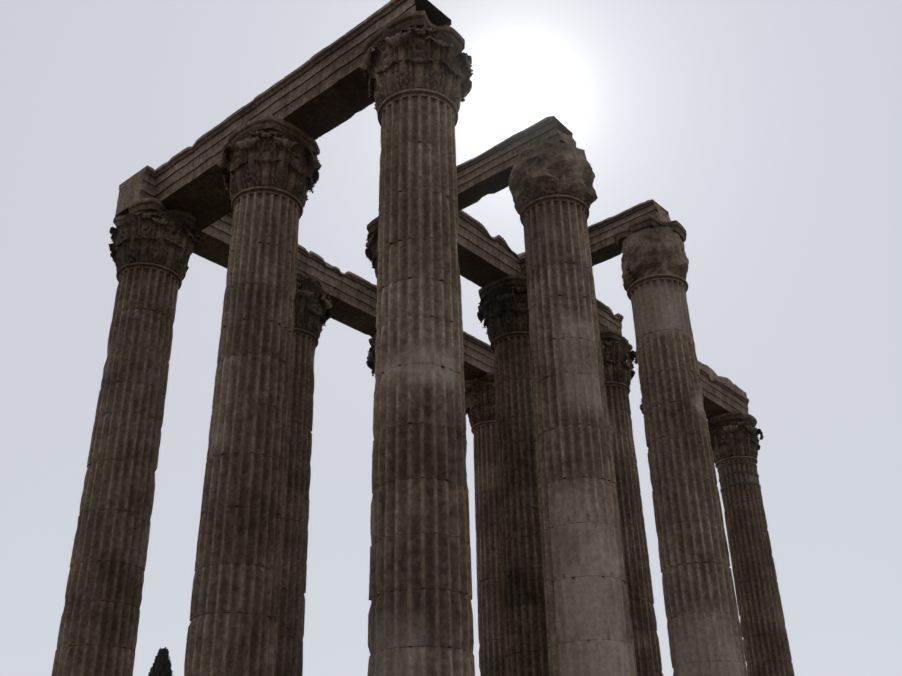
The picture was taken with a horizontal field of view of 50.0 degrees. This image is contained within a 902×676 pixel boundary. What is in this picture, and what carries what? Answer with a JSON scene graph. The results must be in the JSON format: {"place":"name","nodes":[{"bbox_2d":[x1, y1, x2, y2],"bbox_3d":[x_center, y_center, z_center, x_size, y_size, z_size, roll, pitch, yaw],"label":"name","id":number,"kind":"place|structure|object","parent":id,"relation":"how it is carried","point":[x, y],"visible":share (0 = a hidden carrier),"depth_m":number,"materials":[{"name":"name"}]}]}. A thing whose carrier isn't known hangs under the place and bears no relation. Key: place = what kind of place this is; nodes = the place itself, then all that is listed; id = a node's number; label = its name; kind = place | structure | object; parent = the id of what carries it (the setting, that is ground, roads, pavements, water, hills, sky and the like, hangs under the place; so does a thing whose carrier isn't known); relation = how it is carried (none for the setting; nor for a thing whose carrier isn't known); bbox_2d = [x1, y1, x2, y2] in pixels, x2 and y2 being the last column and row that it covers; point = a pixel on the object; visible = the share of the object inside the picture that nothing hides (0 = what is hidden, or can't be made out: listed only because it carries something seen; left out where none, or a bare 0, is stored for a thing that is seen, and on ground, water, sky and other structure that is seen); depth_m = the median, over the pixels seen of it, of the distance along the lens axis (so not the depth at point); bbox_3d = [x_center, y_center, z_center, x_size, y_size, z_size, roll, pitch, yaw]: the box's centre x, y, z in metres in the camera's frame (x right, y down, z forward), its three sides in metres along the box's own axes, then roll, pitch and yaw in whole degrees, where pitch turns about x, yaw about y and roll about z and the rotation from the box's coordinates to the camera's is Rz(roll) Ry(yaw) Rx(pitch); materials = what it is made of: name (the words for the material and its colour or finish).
{"place":"outdoors","nodes":[
{"label":"outdoors","id":0,"kind":"place"},
{"bbox_2d":[0,0,901,675],"label":"sky","id":1,"kind":"structure","parent":0,"point":[770,131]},
{"bbox_2d":[464,371,504,675],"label":"column","id":2,"kind":"structure","parent":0,"point":[480,402],"depth_m":36.56,"materials":[{"name":"stone"}]},
{"bbox_2d":[463,331,494,380],"bbox_3d":[0.140,0.584,38.620,1.520,1.200,5.998,-23,-34,35],"label":"architrave","id":3,"kind":"object","parent":2,"relation":"on","point":[478,358],"visible":0.21,"depth_m":38.80,"materials":[{"name":"stone"}]},
{"bbox_2d":[707,411,794,675],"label":"column","id":4,"kind":"structure","parent":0,"point":[734,442],"depth_m":40.87,"materials":[{"name":"stone"}]},
{"bbox_2d":[698,361,748,419],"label":"architrave beam","id":5,"kind":"structure","parent":4,"relation":"on","point":[722,395],"depth_m":42.90,"materials":[{"name":"stone"}]},
{"bbox_3d":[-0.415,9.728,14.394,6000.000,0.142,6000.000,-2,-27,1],"label":"ground","id":6,"kind":"structure","parent":0,"visible":0},
{"bbox_2d":[148,647,173,675],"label":"cypress","id":7,"kind":"object","parent":6,"relation":"on","point":[162,665],"visible":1,"depth_m":82.33,"materials":[{"name":"green plant"}]},
{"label":"stepped temple platform","id":8,"kind":"object","parent":6,"relation":"on","visible":0},
{"bbox_2d":[51,197,200,675],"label":"column","id":9,"kind":"structure","parent":8,"relation":"on","point":[155,241],"depth_m":25.07,"materials":[{"name":"stone"}]},
{"bbox_2d":[115,165,308,273],"bbox_3d":[-7.418,-3.289,30.805,1.521,1.193,6.373,-23,-34,35],"label":"architrave","id":10,"kind":"object","parent":9,"relation":"on","point":[214,244],"visible":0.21,"depth_m":30.00,"materials":[{"name":"stone"}]},
{"bbox_2d":[184,115,321,675],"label":"column","id":11,"kind":"structure","parent":8,"relation":"on","point":[271,164],"depth_m":21.77,"materials":[{"name":"stone"}]},
{"bbox_2d":[154,99,256,232],"bbox_3d":[-7.030,-4.614,28.305,6.328,1.234,2.022,-23,-34,35],"label":"architrave","id":12,"kind":"object","parent":11,"relation":"on","point":[189,180],"visible":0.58,"depth_m":27.75,"materials":[{"name":"stone"}]},
{"bbox_2d":[274,269,331,675],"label":"column","id":13,"kind":"structure","parent":8,"relation":"on","point":[312,306],"depth_m":29.10,"materials":[{"name":"stone"}]},
{"bbox_2d":[305,251,376,336],"bbox_3d":[-3.582,-1.353,34.801,1.517,1.278,5.338,-23,-34,35],"label":"architrave","id":14,"kind":"object","parent":13,"relation":"on","point":[353,297],"visible":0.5,"depth_m":34.10,"materials":[{"name":"stone"}]},
{"bbox_2d":[366,334,375,376],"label":"column","id":15,"kind":"structure","parent":8,"relation":"on","point":[371,360],"depth_m":35.78,"materials":[{"name":"stone"}]},
{"bbox_2d":[365,216,378,277],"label":"column","id":16,"kind":"structure","parent":8,"relation":"on","point":[371,251],"depth_m":29.03,"materials":[{"name":"stone"}]},
{"bbox_2d":[457,210,524,287],"bbox_3d":[0.437,-3.028,31.744,1.500,1.270,5.335,-23,-34,35],"label":"architrave","id":17,"kind":"object","parent":16,"relation":"on","point":[485,257],"visible":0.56,"depth_m":31.74,"materials":[{"name":"stone"}]},
{"bbox_2d":[359,10,474,675],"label":"column","id":18,"kind":"structure","parent":8,"relation":"on","point":[415,66],"depth_m":18.38,"materials":[{"name":"stone"}]},
{"bbox_2d":[254,0,451,139],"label":"architrave","id":19,"kind":"object","parent":18,"relation":"on","point":[320,93],"visible":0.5,"depth_m":24.46,"materials":[{"name":"stone"}]},
{"bbox_2d":[477,275,548,675],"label":"column","id":20,"kind":"structure","parent":8,"relation":"on","point":[503,312],"depth_m":29.49,"materials":[{"name":"stone"}]},
{"bbox_2d":[508,139,636,675],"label":"column","id":21,"kind":"structure","parent":8,"relation":"on","point":[586,593],"depth_m":22.20,"materials":[{"name":"stone"}]},
{"bbox_2d":[456,116,575,211],"bbox_3d":[0.633,-4.553,28.330,6.748,0.840,0.999,-23,-34,35],"label":"architrave","id":22,"kind":"object","parent":21,"relation":"on","point":[480,176],"visible":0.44,"depth_m":27.42,"materials":[{"name":"stone"}]},
{"bbox_2d":[600,328,662,675],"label":"column","id":23,"kind":"structure","parent":8,"relation":"on","point":[618,364],"depth_m":33.30,"materials":[{"name":"stone"}]},
{"bbox_2d":[596,299,623,333],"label":"architrave beam","id":24,"kind":"structure","parent":23,"relation":"on","point":[608,318],"depth_m":36.64,"materials":[{"name":"stone"}]},
{"bbox_2d":[614,214,747,675],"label":"column","id":25,"kind":"structure","parent":8,"relation":"on","point":[703,625],"depth_m":26.09,"materials":[{"name":"stone"}]},
{"bbox_2d":[518,199,670,274],"bbox_3d":[4.424,-2.947,31.764,5.950,0.995,1.039,-23,-34,35],"label":"architrave","id":26,"kind":"object","parent":25,"relation":"on","point":[604,246],"visible":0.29,"depth_m":30.84,"materials":[{"name":"stone"}]}
]}

